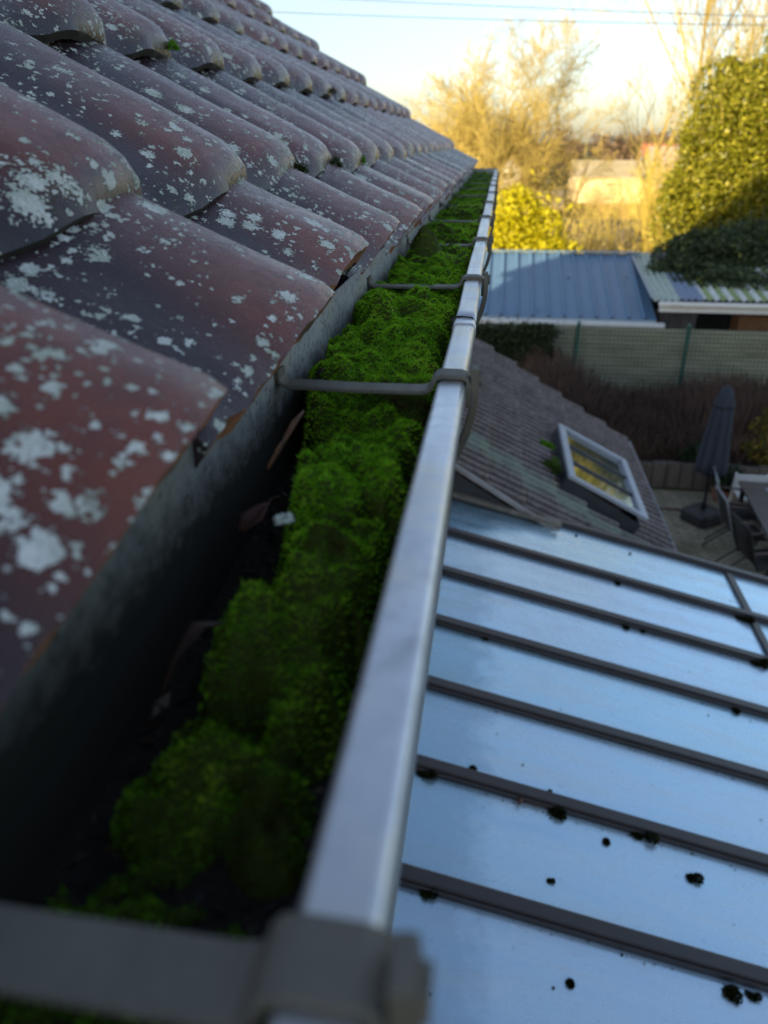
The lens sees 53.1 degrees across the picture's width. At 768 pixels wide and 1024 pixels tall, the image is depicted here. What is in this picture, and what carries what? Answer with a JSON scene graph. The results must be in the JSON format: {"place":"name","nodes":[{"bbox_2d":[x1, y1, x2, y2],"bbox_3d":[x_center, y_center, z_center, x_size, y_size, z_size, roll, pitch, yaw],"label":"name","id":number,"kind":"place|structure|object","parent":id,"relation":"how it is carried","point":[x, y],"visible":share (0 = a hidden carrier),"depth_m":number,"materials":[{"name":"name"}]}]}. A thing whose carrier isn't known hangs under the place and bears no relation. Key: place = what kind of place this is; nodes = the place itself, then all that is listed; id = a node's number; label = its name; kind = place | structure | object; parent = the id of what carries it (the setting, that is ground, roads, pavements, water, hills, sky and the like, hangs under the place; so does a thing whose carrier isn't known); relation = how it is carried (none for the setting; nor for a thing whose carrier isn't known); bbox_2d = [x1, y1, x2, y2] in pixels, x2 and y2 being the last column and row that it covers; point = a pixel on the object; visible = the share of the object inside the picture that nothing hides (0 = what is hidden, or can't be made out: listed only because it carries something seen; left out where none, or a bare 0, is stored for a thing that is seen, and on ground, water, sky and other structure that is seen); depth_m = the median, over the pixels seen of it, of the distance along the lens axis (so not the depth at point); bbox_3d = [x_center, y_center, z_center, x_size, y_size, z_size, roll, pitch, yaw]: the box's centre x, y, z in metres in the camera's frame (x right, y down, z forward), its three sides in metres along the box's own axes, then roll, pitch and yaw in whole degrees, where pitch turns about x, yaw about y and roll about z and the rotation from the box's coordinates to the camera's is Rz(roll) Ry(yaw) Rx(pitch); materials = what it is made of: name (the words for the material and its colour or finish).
{"place":"outdoors","nodes":[
{"label":"outdoors","id":0,"kind":"place"},
{"bbox_2d":[499,161,519,188],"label":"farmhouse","id":1,"kind":"object","parent":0,"point":[505,171],"visible":0.07,"depth_m":95.11,"materials":[{"name":"beige"}]},
{"bbox_2d":[260,0,767,142],"label":"sky","id":2,"kind":"structure","parent":0,"point":[393,54],"materials":[{"name":"white"}]},
{"bbox_2d":[275,12,767,25],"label":"overhead cable","id":3,"kind":"object","parent":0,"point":[520,20],"visible":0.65,"depth_m":12.58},
{"bbox_2d":[362,0,767,16],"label":"overhead cable","id":4,"kind":"object","parent":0,"point":[566,9],"visible":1,"depth_m":12.43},
{"bbox_2d":[478,249,664,327],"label":"shed","id":5,"kind":"structure","parent":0,"point":[588,288],"depth_m":17.43,"materials":[{"name":"blue metal"}]},
{"bbox_2d":[567,160,666,202],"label":"barn","id":6,"kind":"structure","parent":0,"point":[621,173],"depth_m":74.05,"materials":[{"name":"pale plaster"},{"name":"roof tile"}]},
{"bbox_2d":[522,143,766,491],"bbox_3d":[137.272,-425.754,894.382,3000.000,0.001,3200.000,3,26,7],"label":"ground","id":7,"kind":"structure","parent":0,"point":[547,182],"depth_m":119.85,"materials":[{"name":"brown soil"}]},
{"bbox_2d":[0,0,477,709],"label":"tiled roof","id":8,"kind":"structure","parent":7,"relation":"on","point":[186,250],"depth_m":0.56,"materials":[{"name":"tile"}]},
{"bbox_2d":[167,36,180,51],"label":"moss tuft","id":9,"kind":"object","parent":8,"relation":"on","point":[174,47],"visible":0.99,"depth_m":1.29,"materials":[{"name":"green plant"}]},
{"bbox_2d":[0,168,499,1023],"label":"gutter","id":10,"kind":"object","parent":8,"relation":"attached to","point":[78,704],"visible":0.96,"depth_m":0.29,"materials":[{"name":"metal"}]},
{"bbox_2d":[0,448,334,1023],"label":"gutter silt","id":11,"kind":"object","parent":10,"relation":"in","point":[174,718],"visible":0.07,"depth_m":0.33,"materials":[{"name":"black soil"}]},
{"bbox_2d":[52,462,328,1023],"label":"leaf litter","id":12,"kind":"object","parent":11,"relation":"on","point":[160,705],"visible":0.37,"depth_m":0.34,"materials":[{"name":"plant"}]},
{"bbox_2d":[159,622,225,697],"bbox_3d":[-0.091,0.064,0.354,0.012,0.022,0.044,13,29,25],"label":"dead leaf","id":13,"kind":"object","parent":11,"relation":"on","point":[192,632],"visible":1,"depth_m":0.35,"materials":[{"name":"brown plant"}]},
{"bbox_2d":[0,170,493,1023],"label":"moss","id":14,"kind":"object","parent":10,"relation":"in","point":[254,750],"visible":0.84,"depth_m":0.37,"materials":[{"name":"green plant"}]},
{"bbox_2d":[273,512,294,524],"bbox_3d":[-0.051,0.003,0.389,0.011,0.004,0.010,3,26,7],"label":"lichen scrap","id":15,"kind":"object","parent":14,"relation":"on","point":[287,517],"visible":1,"depth_m":0.39,"materials":[{"name":"white plant"}]},
{"bbox_2d":[314,368,324,379],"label":"dead leaf","id":16,"kind":"object","parent":14,"relation":"on","point":[318,374],"visible":0.59,"depth_m":0.63,"materials":[{"name":"brown plant"}]},
{"bbox_2d":[238,496,280,531],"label":"dead leaf","id":17,"kind":"object","parent":10,"relation":"in","point":[249,518],"visible":1,"depth_m":0.45,"materials":[{"name":"brown plant"}]},
{"bbox_2d":[267,410,303,468],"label":"dead leaf","id":18,"kind":"object","parent":10,"relation":"in","point":[291,427],"visible":1,"depth_m":0.49,"materials":[{"name":"brown plant"}]},
{"bbox_2d":[294,157,309,173],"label":"moss tuft","id":19,"kind":"object","parent":8,"relation":"on","point":[299,166],"visible":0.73,"depth_m":1.09,"materials":[{"name":"green plant"}]},
{"bbox_2d":[331,153,341,167],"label":"moss tuft","id":20,"kind":"object","parent":8,"relation":"on","point":[338,163],"visible":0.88,"depth_m":1.33,"materials":[{"name":"green plant"}]},
{"bbox_2d":[398,40,514,162],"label":"bare tree","id":21,"kind":"object","parent":7,"relation":"on","point":[455,100],"visible":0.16,"depth_m":40.01,"materials":[{"name":"brown plant"}]},
{"bbox_2d":[399,78,572,208],"bbox_3d":[3.103,-11.598,27.879,5.842,7.544,7.595,16,30,30],"label":"bare tree","id":22,"kind":"object","parent":7,"relation":"on","point":[461,122],"visible":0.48,"depth_m":26.76,"materials":[{"name":"brown plant"}]},
{"bbox_2d":[417,9,587,210],"bbox_3d":[3.880,-12.884,28.410,6.398,9.410,8.501,-16,30,-30],"label":"bare tree","id":23,"kind":"object","parent":7,"relation":"on","point":[473,83],"visible":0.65,"depth_m":26.56,"materials":[{"name":"brown plant"}]},
{"bbox_2d":[506,190,563,212],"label":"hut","id":24,"kind":"object","parent":7,"relation":"on","point":[561,204],"visible":0.19,"depth_m":53.30,"materials":[{"name":"beige"}]},
{"bbox_2d":[486,155,595,252],"bbox_3d":[3.697,-6.942,21.188,3.842,5.224,2.787,-6,27,-13],"label":"yellow bush","id":25,"kind":"object","parent":7,"relation":"on","point":[523,232],"visible":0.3,"depth_m":20.50,"materials":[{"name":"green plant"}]},
{"bbox_2d":[449,3,635,232],"bbox_3d":[5.362,-13.150,28.390,7.453,9.888,5.751,-22,33,-38],"label":"bare tree","id":26,"kind":"object","parent":7,"relation":"on","point":[537,187],"visible":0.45,"depth_m":27.77,"materials":[{"name":"brown plant"}]},
{"bbox_2d":[512,187,578,217],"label":"twiggy shrub","id":27,"kind":"object","parent":7,"relation":"on","point":[563,212],"visible":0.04,"depth_m":40.23,"materials":[{"name":"plant"}]},
{"bbox_2d":[513,202,583,244],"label":"twiggy shrub","id":28,"kind":"object","parent":7,"relation":"on","point":[565,224],"visible":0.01,"depth_m":25.13,"materials":[{"name":"plant"}]},
{"bbox_2d":[430,124,682,170],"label":"wood","id":29,"kind":"object","parent":7,"relation":"on","point":[624,152],"visible":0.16,"depth_m":148.81,"materials":[{"name":"brown plant"}]},
{"bbox_2d":[452,338,676,550],"bbox_3d":[-0.133,0.019,8.426,6.055,3.440,4.240,3,26,7],"label":"lean to","id":30,"kind":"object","parent":7,"relation":"on","point":[499,467],"visible":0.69,"depth_m":7.10,"materials":[{"name":"grey tile"}]},
{"bbox_2d":[538,439,555,449],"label":"moss tuft","id":31,"kind":"object","parent":30,"relation":"on","point":[544,443],"visible":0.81,"depth_m":7.44,"materials":[{"name":"green plant"}]},
{"bbox_2d":[540,455,562,475],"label":"moss tuft","id":32,"kind":"object","parent":30,"relation":"on","point":[554,464],"visible":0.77,"depth_m":6.91,"materials":[{"name":"green plant"}]},
{"bbox_2d":[551,423,648,534],"bbox_3d":[2.029,-0.336,7.429,0.825,0.596,1.400,3,26,7],"label":"roof window","id":33,"kind":"structure","parent":30,"relation":"attached to","point":[594,470],"depth_m":7.16,"materials":[{"name":"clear glass"}]},
{"bbox_2d":[502,107,645,253],"bbox_3d":[7.491,-12.213,30.306,6.067,6.542,4.800,15,30,29],"label":"bare tree","id":34,"kind":"object","parent":7,"relation":"on","point":[594,200],"visible":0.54,"depth_m":29.43,"materials":[{"name":"brown plant"}]},
{"bbox_2d":[540,210,617,253],"bbox_3d":[6.419,-8.588,26.264,2.682,3.439,2.951,3,26,7],"label":"twiggy shrub","id":35,"kind":"object","parent":7,"relation":"on","point":[591,236],"visible":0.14,"depth_m":25.72,"materials":[{"name":"plant"}]},
{"bbox_2d":[540,218,650,253],"bbox_3d":[10.043,-12.700,36.324,5.500,2.150,5.000,3,26,7],"label":"hedge","id":36,"kind":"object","parent":7,"relation":"on","point":[603,230],"depth_m":35.27,"materials":[{"name":"plant"}]},
{"bbox_2d":[562,203,640,218],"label":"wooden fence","id":37,"kind":"object","parent":7,"relation":"on","point":[568,213],"visible":0.14,"depth_m":56.51,"materials":[{"name":"brown wood"}]},
{"bbox_2d":[563,180,641,218],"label":"twiggy shrub","id":38,"kind":"object","parent":7,"relation":"on","point":[611,203],"visible":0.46,"depth_m":45.07,"materials":[{"name":"brown plant"}]},
{"bbox_2d":[576,204,648,253],"bbox_3d":[8.629,-9.274,27.750,3.708,3.384,3.860,3,26,7],"label":"twiggy shrub","id":39,"kind":"object","parent":7,"relation":"on","point":[613,246],"visible":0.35,"depth_m":27.74,"materials":[{"name":"plant"}]},
{"bbox_2d":[476,321,767,406],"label":"wire fence","id":40,"kind":"object","parent":7,"relation":"on","point":[622,356],"visible":0.3,"depth_m":15.12,"materials":[{"name":"green metal"}]},
{"bbox_2d":[475,309,570,365],"bbox_3d":[2.333,-3.398,15.238,2.692,1.324,0.409,3,26,7],"label":"fence ivy","id":41,"kind":"object","parent":40,"relation":"hanging from","point":[527,335],"visible":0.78,"depth_m":15.12,"materials":[{"name":"green plant"}]},
{"bbox_2d":[617,239,650,253],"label":"twiggy shrub","id":42,"kind":"object","parent":7,"relation":"on","point":[634,247],"visible":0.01,"depth_m":21.03,"materials":[{"name":"brown plant"}]},
{"bbox_2d":[613,186,655,217],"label":"twiggy shrub","id":43,"kind":"object","parent":7,"relation":"on","point":[632,202],"visible":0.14,"depth_m":48.62,"materials":[{"name":"beige plant"}]},
{"bbox_2d":[616,139,687,252],"bbox_3d":[9.269,-8.979,24.613,4.055,5.577,3.690,3,26,7],"label":"twiggy shrub","id":44,"kind":"object","parent":7,"relation":"on","point":[650,194],"visible":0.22,"depth_m":24.22,"materials":[{"name":"yellow plant"}]},
{"bbox_2d":[638,139,693,238],"bbox_3d":[11.054,-10.593,27.847,4.323,5.672,4.043,3,26,7],"label":"twiggy shrub","id":45,"kind":"object","parent":7,"relation":"on","point":[657,172],"visible":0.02,"depth_m":27.43,"materials":[{"name":"brown plant"}]},
{"bbox_2d":[606,1,739,251],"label":"bare tree","id":46,"kind":"object","parent":7,"relation":"on","point":[665,129],"visible":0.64,"depth_m":32.09,"materials":[{"name":"brown plant"}]},
{"bbox_2d":[582,0,767,116],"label":"bare tree","id":47,"kind":"object","parent":7,"relation":"on","point":[704,31],"visible":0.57,"depth_m":27.57,"materials":[{"name":"brown plant"}]},
{"bbox_2d":[627,11,767,249],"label":"ivy tree","id":48,"kind":"object","parent":7,"relation":"on","point":[721,166],"visible":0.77,"depth_m":20.38,"materials":[{"name":"green plant"}]},
{"bbox_2d":[629,250,767,329],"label":"carport","id":49,"kind":"object","parent":7,"relation":"on","point":[717,307],"visible":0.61,"depth_m":16.36,"materials":[{"name":"grey metal"}]},
{"bbox_2d":[654,308,697,328],"bbox_3d":[6.628,-3.709,17.873,0.870,1.900,0.540,3,26,7],"label":"cabinet","id":50,"kind":"object","parent":49,"relation":"on","point":[681,320],"visible":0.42,"depth_m":17.30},
{"bbox_2d":[626,189,767,290],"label":"ivy","id":51,"kind":"object","parent":49,"relation":"on","point":[689,251],"visible":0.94,"depth_m":17.61,"materials":[{"name":"green plant"}]},
{"bbox_2d":[729,314,767,330],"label":"crate","id":52,"kind":"object","parent":49,"relation":"on","point":[754,322],"visible":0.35,"depth_m":17.13,"materials":[{"name":"orange wood"}]},
{"bbox_2d":[638,449,765,466],"bbox_3d":[6.389,-1.108,14.255,10.000,0.400,2.460,3,26,7],"label":"planting bed","id":53,"kind":"object","parent":7,"relation":"on","point":[650,459],"depth_m":13.35,"materials":[{"name":"soil"}]},
{"bbox_2d":[514,345,767,463],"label":"bare hedge","id":54,"kind":"object","parent":53,"relation":"on","point":[673,421],"visible":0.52,"depth_m":13.96,"materials":[{"name":"brown plant"}]},
{"bbox_2d":[674,438,701,463],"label":"green plant","id":55,"kind":"object","parent":53,"relation":"on","point":[693,451],"visible":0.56,"depth_m":13.03,"materials":[{"name":"green plant"}]},
{"bbox_2d":[734,406,767,466],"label":"yellow plant","id":56,"kind":"object","parent":53,"relation":"on","point":[754,449],"visible":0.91,"depth_m":12.98,"materials":[{"name":"plant"}]},
{"bbox_2d":[639,460,767,490],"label":"sleeper edging","id":57,"kind":"object","parent":7,"relation":"on","point":[670,474],"visible":0.2,"depth_m":13.14,"materials":[{"name":"wood"}]},
{"bbox_2d":[676,0,767,105],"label":"bare tree","id":58,"kind":"object","parent":7,"relation":"on","point":[759,44],"visible":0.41,"depth_m":27.16,"materials":[{"name":"brown plant"}]},
{"bbox_2d":[637,143,674,159],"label":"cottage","id":59,"kind":"structure","parent":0,"point":[647,145],"depth_m":106.67,"materials":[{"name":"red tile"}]},
{"bbox_2d":[643,146,679,171],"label":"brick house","id":60,"kind":"structure","parent":0,"point":[666,153],"depth_m":83.16,"materials":[{"name":"brick"}]},
{"bbox_2d":[651,489,767,574],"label":"patio","id":61,"kind":"structure","parent":0,"point":[688,538],"depth_m":11.71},
{"bbox_2d":[389,490,767,1023],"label":"conservatory","id":62,"kind":"object","parent":61,"relation":"on","point":[496,862],"visible":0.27,"depth_m":3.58,"materials":[{"name":"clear glass"}]},
{"bbox_2d":[417,769,437,780],"bbox_3d":[0.188,1.145,3.380,0.108,0.040,0.074,3,26,7],"label":"moss crumb","id":63,"kind":"object","parent":62,"relation":"on","point":[429,774],"visible":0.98,"depth_m":3.37,"materials":[{"name":"black plant"}]},
{"bbox_2d":[419,888,438,900],"bbox_3d":[0.166,1.411,2.860,0.090,0.037,0.069,3,26,7],"label":"moss crumb","id":64,"kind":"object","parent":62,"relation":"on","point":[425,894],"visible":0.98,"depth_m":2.85,"materials":[{"name":"black plant"}]},
{"bbox_2d":[469,764,476,770],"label":"moss crumb","id":65,"kind":"object","parent":62,"relation":"on","point":[473,767],"visible":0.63,"depth_m":3.47,"materials":[{"name":"black plant"}]},
{"bbox_2d":[518,798,546,806],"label":"twig","id":66,"kind":"object","parent":62,"relation":"on","point":[520,800],"visible":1,"depth_m":3.36,"materials":[{"name":"brown wood"}]},
{"bbox_2d":[546,878,555,883],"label":"moss crumb","id":67,"kind":"object","parent":62,"relation":"on","point":[550,880],"visible":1,"depth_m":3.04,"materials":[{"name":"black plant"}]},
{"bbox_2d":[548,805,567,820],"bbox_3d":[0.755,1.304,3.364,0.103,0.052,0.090,3,26,7],"label":"moss crumb","id":68,"kind":"object","parent":62,"relation":"on","point":[559,813],"visible":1,"depth_m":3.35,"materials":[{"name":"black plant"}]},
{"bbox_2d":[565,978,575,989],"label":"moss crumb","id":69,"kind":"object","parent":62,"relation":"on","point":[570,983],"visible":1,"depth_m":2.68,"materials":[{"name":"black plant"}]},
{"bbox_2d":[407,531,767,988],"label":"roof debris","id":70,"kind":"object","parent":62,"relation":"on","point":[553,987],"visible":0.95,"depth_m":3.36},
{"bbox_2d":[602,837,610,846],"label":"moss crumb","id":71,"kind":"object","parent":62,"relation":"on","point":[606,841],"visible":1,"depth_m":3.29,"materials":[{"name":"black plant"}]},
{"bbox_2d":[622,624,629,629],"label":"moss crumb","id":72,"kind":"object","parent":62,"relation":"on","point":[626,627],"visible":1,"depth_m":4.87,"materials":[{"name":"plant"}]},
{"bbox_2d":[630,829,660,844],"bbox_3d":[1.135,1.410,3.362,0.136,0.047,0.089,3,26,7],"label":"moss crumb","id":73,"kind":"object","parent":62,"relation":"on","point":[656,839],"visible":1,"depth_m":3.35,"materials":[{"name":"black plant"}]},
{"bbox_2d":[686,872,704,884],"bbox_3d":[1.307,1.533,3.225,0.086,0.035,0.057,3,26,7],"label":"moss crumb","id":74,"kind":"object","parent":62,"relation":"on","point":[696,876],"visible":1,"depth_m":3.22,"materials":[{"name":"black plant"}]},
{"bbox_2d":[721,984,743,1005],"bbox_3d":[1.267,1.749,2.792,0.079,0.038,0.078,-10,27,-19],"label":"moss crumb","id":75,"kind":"object","parent":62,"relation":"on","point":[732,992],"visible":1,"depth_m":2.79,"materials":[{"name":"black plant"}]},
{"bbox_2d":[732,707,740,714],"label":"moss crumb","id":76,"kind":"object","parent":62,"relation":"on","point":[736,710],"visible":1,"depth_m":4.35,"materials":[{"name":"plant"}]},
{"bbox_2d":[735,615,756,623],"bbox_3d":[2.510,0.746,5.341,0.150,0.048,0.090,3,26,7],"label":"moss crumb","id":77,"kind":"object","parent":62,"relation":"on","point":[750,619],"visible":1,"depth_m":5.33,"materials":[{"name":"plant"}]},
{"bbox_2d":[744,989,763,1002],"bbox_3d":[1.352,1.767,2.810,0.073,0.025,0.051,3,26,7],"label":"moss crumb","id":78,"kind":"object","parent":62,"relation":"on","point":[756,996],"visible":1,"depth_m":2.81,"materials":[{"name":"plant"}]},
{"bbox_2d":[749,657,767,668],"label":"moss crumb","id":79,"kind":"object","parent":62,"relation":"on","point":[762,664],"visible":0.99,"depth_m":4.86,"materials":[{"name":"plant"}]},
{"bbox_2d":[659,507,680,510],"bbox_3d":[4.765,-0.038,12.477,2.852,0.030,0.035,4,26,9],"label":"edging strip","id":80,"kind":"object","parent":61,"relation":"on","point":[665,508],"visible":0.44,"depth_m":12.48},
{"bbox_2d":[680,385,735,528],"bbox_3d":[4.999,-0.848,11.658,0.500,2.190,0.500,-14,29,-27],"label":"parasol","id":81,"kind":"object","parent":61,"relation":"on","point":[714,449],"visible":0.98,"depth_m":11.49,"materials":[{"name":"fabric"}]},
{"bbox_2d":[704,466,760,545],"bbox_3d":[5.224,-0.097,11.435,0.757,1.026,0.585,7,27,14],"label":"garden chair","id":82,"kind":"object","parent":61,"relation":"on","point":[746,514],"visible":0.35,"depth_m":11.38,"materials":[{"name":"black plastic"}]},
{"bbox_2d":[702,485,767,561],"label":"garden chair","id":83,"kind":"object","parent":61,"relation":"on","point":[723,508],"visible":0.67,"depth_m":10.80,"materials":[{"name":"black plastic"}]},
{"bbox_2d":[728,473,767,500],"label":"slatted chair","id":84,"kind":"object","parent":61,"relation":"on","point":[741,477],"visible":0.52,"depth_m":12.20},
{"bbox_2d":[730,512,767,576],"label":"garden chair","id":85,"kind":"object","parent":61,"relation":"on","point":[756,558],"visible":0.84,"depth_m":10.02,"materials":[{"name":"black plastic"}]},
{"bbox_2d":[738,481,767,575],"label":"garden table","id":86,"kind":"object","parent":61,"relation":"on","point":[755,494],"visible":0.7,"depth_m":11.13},
{"bbox_2d":[711,462,742,502],"bbox_3d":[5.620,-0.509,12.711,0.581,0.664,0.682,-3,26,-7],"label":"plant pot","id":87,"kind":"object","parent":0,"point":[726,480],"visible":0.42,"depth_m":12.55,"materials":[{"name":"ceramic"}]}
]}

